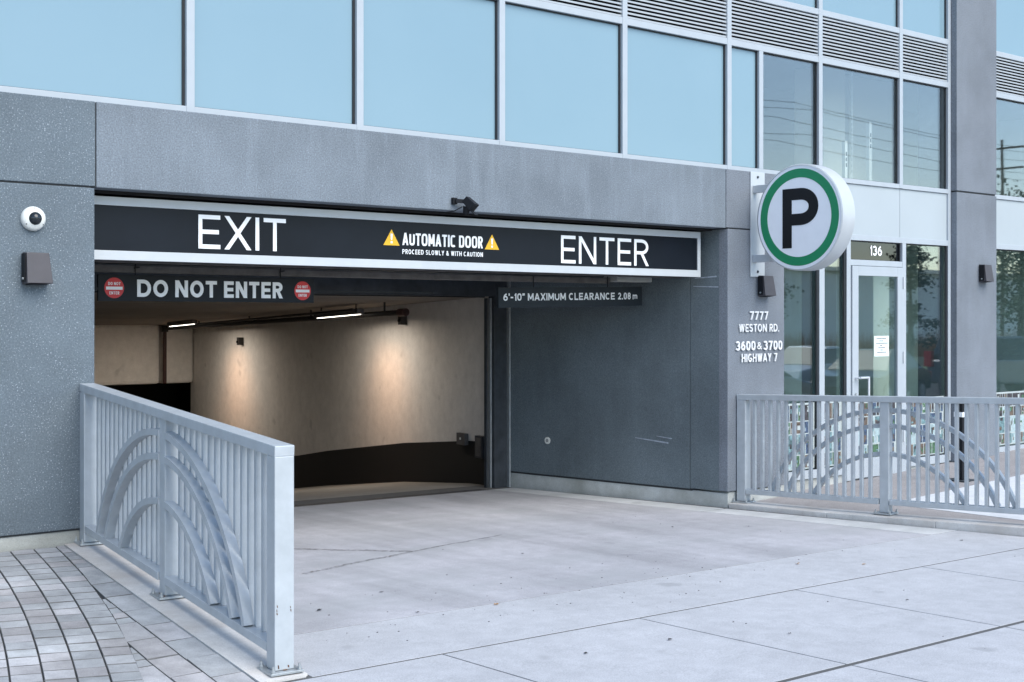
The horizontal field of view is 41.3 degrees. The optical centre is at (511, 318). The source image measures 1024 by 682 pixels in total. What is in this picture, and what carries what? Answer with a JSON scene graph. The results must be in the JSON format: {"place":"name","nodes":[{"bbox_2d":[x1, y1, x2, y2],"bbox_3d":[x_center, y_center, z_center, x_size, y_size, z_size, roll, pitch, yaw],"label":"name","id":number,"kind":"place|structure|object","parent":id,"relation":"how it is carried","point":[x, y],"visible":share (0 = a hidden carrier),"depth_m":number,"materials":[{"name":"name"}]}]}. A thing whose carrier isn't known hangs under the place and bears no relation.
{"place":"outdoors","nodes":[
{"label":"outdoors","id":0,"kind":"place"},
{"bbox_2d":[0,546,254,681],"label":"paved plaza","id":1,"kind":"structure","parent":0,"point":[67,615],"depth_m":6.77,"materials":[{"name":"grey stone"},{"name":"stone"}]},
{"bbox_2d":[294,482,479,500],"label":"ramp","id":2,"kind":"structure","parent":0,"point":[322,492],"depth_m":14.95,"materials":[{"name":"grey concrete"}]},
{"bbox_2d":[284,485,1023,681],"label":"driveway","id":3,"kind":"structure","parent":0,"point":[868,622],"depth_m":8.33,"materials":[{"name":"concrete"}]},
{"bbox_2d":[64,543,306,681],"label":"curb","id":4,"kind":"structure","parent":3,"relation":"on","point":[241,653],"depth_m":7.12,"materials":[{"name":"concrete"}]},
{"bbox_2d":[74,383,303,676],"bbox_3d":[-1.886,1.023,7.480,0.165,1.221,3.028,0,0,-34],"label":"railing","id":5,"kind":"object","parent":4,"relation":"on","point":[197,510],"visible":1,"depth_m":7.11,"materials":[{"name":"metal"}]},
{"bbox_2d":[294,489,484,506],"bbox_3d":[-2.240,1.781,12.553,5.210,0.130,0.160,0,0,-40],"label":"trench drain","id":6,"kind":"object","parent":3,"relation":"on","point":[380,498],"visible":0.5,"depth_m":13.44,"materials":[{"name":"grey metal"}]},
{"bbox_2d":[0,0,1023,551],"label":"commercial building","id":7,"kind":"structure","parent":3,"relation":"on","point":[670,114],"depth_m":12.90,"materials":[{"name":"paint"}]},
{"bbox_2d":[20,206,45,230],"bbox_3d":[-2.967,-0.625,8.441,0.154,0.154,0.084,0,0,-40],"label":"dome camera","id":8,"kind":"object","parent":7,"relation":"attached to","point":[32,218],"visible":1,"depth_m":8.42,"materials":[{"name":"white plastic"}]},
{"bbox_2d":[21,252,52,284],"bbox_3d":[-2.958,-0.313,8.440,0.176,0.204,0.096,0,0,-40],"label":"wall light","id":9,"kind":"object","parent":7,"relation":"attached to","point":[36,269],"visible":1,"depth_m":8.41,"materials":[{"name":"grey metal"}]},
{"bbox_2d":[167,320,196,326],"bbox_3d":[-5.085,0.064,20.893,0.090,0.122,1.252,0,0,-31],"label":"tube light","id":10,"kind":"object","parent":7,"relation":"hanging from","point":[181,323],"visible":1,"depth_m":20.76,"materials":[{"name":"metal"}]},
{"bbox_2d":[236,337,242,344],"bbox_3d":[-4.268,0.350,21.249,0.100,0.120,0.090,0,0,-31],"label":"wall sensor","id":11,"kind":"object","parent":7,"relation":"attached to","point":[239,341],"depth_m":21.22,"materials":[{"name":"black plastic"}]},
{"bbox_2d":[168,308,354,327],"bbox_3d":[-3.762,0.013,19.105,0.032,0.267,7.809,0,0,-30],"label":"conduit","id":12,"kind":"object","parent":7,"relation":"attached to","point":[300,314],"visible":0.89,"depth_m":17.95,"materials":[{"name":"metal"}]},
{"bbox_2d":[162,302,408,383],"bbox_3d":[-3.526,0.444,19.010,0.109,1.291,9.148,0,0,-31],"label":"sprinkler pipe","id":13,"kind":"object","parent":7,"relation":"hanging from","point":[397,312],"visible":0.78,"depth_m":18.56,"materials":[{"name":"black metal"}]},
{"bbox_2d":[94,272,510,487],"bbox_3d":[-2.191,0.720,12.711,5.568,2.360,0.140,0,0,-40],"label":"roller door frame","id":14,"kind":"object","parent":7,"relation":"attached to","point":[497,397],"visible":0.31,"depth_m":14.37,"materials":[{"name":"metal"}]},
{"bbox_2d":[314,304,363,318],"bbox_3d":[-2.094,-0.094,16.341,0.090,0.180,1.302,0,0,-31],"label":"tube light","id":15,"kind":"object","parent":7,"relation":"hanging from","point":[350,313],"visible":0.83,"depth_m":16.17,"materials":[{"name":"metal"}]},
{"bbox_2d":[94,260,681,283],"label":"hanger beam","id":16,"kind":"structure","parent":7,"relation":"attached to","point":[200,269],"depth_m":10.95,"materials":[{"name":"metal"}]},
{"bbox_2d":[94,264,432,302],"bbox_3d":[-1.898,-0.264,10.517,3.200,0.272,0.024,0,0,-40],"label":"do not enter sign","id":17,"kind":"object","parent":16,"relation":"hanging from","point":[115,287],"visible":1,"depth_m":10.17,"materials":[{"name":"black plastic"}]},
{"bbox_2d":[497,276,641,307],"bbox_3d":[0.565,-0.250,12.581,1.803,0.306,0.022,0,0,-40],"label":"clearance sign","id":18,"kind":"object","parent":16,"relation":"hanging from","point":[516,297],"visible":1,"depth_m":12.53,"materials":[{"name":"black plastic"}]},
{"bbox_2d":[94,196,700,276],"bbox_3d":[-0.606,-0.603,10.867,6.030,0.421,0.202,0,0,-40],"label":"header sign","id":19,"kind":"object","parent":7,"relation":"attached to","point":[142,229],"visible":0.98,"depth_m":10.35,"materials":[{"name":"metal"}]},
{"bbox_2d":[397,316,406,324],"bbox_3d":[-1.327,0.010,16.341,0.100,0.120,0.090,0,0,-31],"label":"wall sensor","id":20,"kind":"object","parent":7,"relation":"attached to","point":[401,320],"depth_m":16.31,"materials":[{"name":"black plastic"}]},
{"bbox_2d":[440,196,478,214],"bbox_3d":[-0.417,-0.880,10.607,0.308,0.147,0.104,0,0,17],"label":"security camera","id":21,"kind":"object","parent":7,"relation":"attached to","point":[471,205],"visible":1,"depth_m":10.56,"materials":[{"name":"black plastic"}]},
{"bbox_2d":[456,432,467,444],"bbox_3d":[-0.555,1.335,15.092,0.058,0.130,0.190,0,0,-31],"label":"electrical box","id":22,"kind":"object","parent":7,"relation":"attached to","point":[461,438],"visible":1,"depth_m":15.06,"materials":[{"name":"metal"}]},
{"bbox_2d":[475,435,483,458],"bbox_3d":[-0.340,1.390,14.726,0.066,0.240,0.170,0,0,-31],"label":"junction box","id":23,"kind":"object","parent":7,"relation":"attached to","point":[479,446],"visible":0.78,"depth_m":14.68,"materials":[{"name":"metal"}]},
{"bbox_2d":[545,437,549,443],"bbox_3d":[0.367,1.265,14.109,0.072,0.072,0.012,0,0,41],"label":"round button","id":24,"kind":"object","parent":7,"relation":"attached to","point":[547,440],"visible":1,"depth_m":14.11,"materials":[{"name":"metal"}]},
{"bbox_2d":[735,311,781,361],"bbox_3d":[2.359,0.168,12.945,0.679,0.480,0.013,0,0,-40],"label":"address lettering","id":25,"kind":"object","parent":7,"relation":"attached to","point":[757,357],"visible":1,"depth_m":12.93},
{"bbox_2d":[758,275,775,296],"bbox_3d":[2.431,-0.313,12.955,0.176,0.204,0.096,0,0,-40],"label":"wall light","id":26,"kind":"object","parent":7,"relation":"attached to","point":[766,286],"visible":1,"depth_m":12.92,"materials":[{"name":"grey metal"}]},
{"bbox_2d":[750,164,854,276],"bbox_3d":[2.670,-0.907,12.505,0.255,1.015,1.098,0,0,-40],"label":"parking sign","id":27,"kind":"object","parent":7,"relation":"attached to","point":[802,217],"visible":1,"depth_m":12.37,"materials":[{"name":"metal"}]},
{"bbox_2d":[870,246,881,255],"bbox_3d":[3.851,-0.721,14.349,0.205,0.105,0.002,0,0,-40],"label":"door number","id":28,"kind":"object","parent":7,"relation":"attached to","point":[879,249],"depth_m":14.35,"materials":[{"name":"white paint"}]},
{"bbox_2d":[851,266,904,478],"bbox_3d":[3.871,0.553,14.290,0.911,2.205,0.117,0,0,-40],"label":"door","id":29,"kind":"structure","parent":7,"relation":"in","point":[856,271],"depth_m":14.27,"materials":[{"name":"metal"}]},
{"bbox_2d":[874,336,888,355],"bbox_3d":[3.909,0.287,14.354,0.260,0.215,0.005,0,0,-40],"label":"notice","id":30,"kind":"object","parent":7,"relation":"attached to","point":[881,345],"visible":1,"depth_m":14.35,"materials":[{"name":"paper"}]},
{"bbox_2d":[979,264,993,281],"bbox_3d":[5.397,-0.518,15.441,0.176,0.204,0.096,0,0,-40],"label":"wall light","id":31,"kind":"object","parent":7,"relation":"attached to","point":[985,273],"visible":1,"depth_m":15.40,"materials":[{"name":"grey metal"}]},
{"bbox_2d":[326,516,984,648],"bbox_3d":[1.238,1.707,9.041,6.530,0.117,5.274,0,0,-40],"label":"grit","id":32,"kind":"object","parent":3,"relation":"on","point":[600,583],"visible":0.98,"depth_m":8.10,"materials":[{"name":"grey stone"}]},
{"bbox_2d":[729,501,1023,536],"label":"curb","id":33,"kind":"structure","parent":3,"relation":"on","point":[992,527],"depth_m":11.61,"materials":[{"name":"concrete"}]},
{"bbox_2d":[731,394,1023,515],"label":"railing","id":34,"kind":"object","parent":33,"relation":"on","point":[886,454],"visible":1,"depth_m":11.78,"materials":[{"name":"metal"}]},
{"bbox_2d":[757,448,1023,522],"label":"plaza","id":35,"kind":"structure","parent":0,"point":[1004,517],"depth_m":13.01,"materials":[{"name":"grey concrete"}]},
{"bbox_2d":[949,404,973,481],"bbox_3d":[4.587,1.246,13.864,0.240,0.812,0.240,0,0,-40],"label":"bollard","id":36,"kind":"object","parent":35,"relation":"on","point":[961,442],"visible":0.29,"depth_m":13.81,"materials":[{"name":"black plastic"}]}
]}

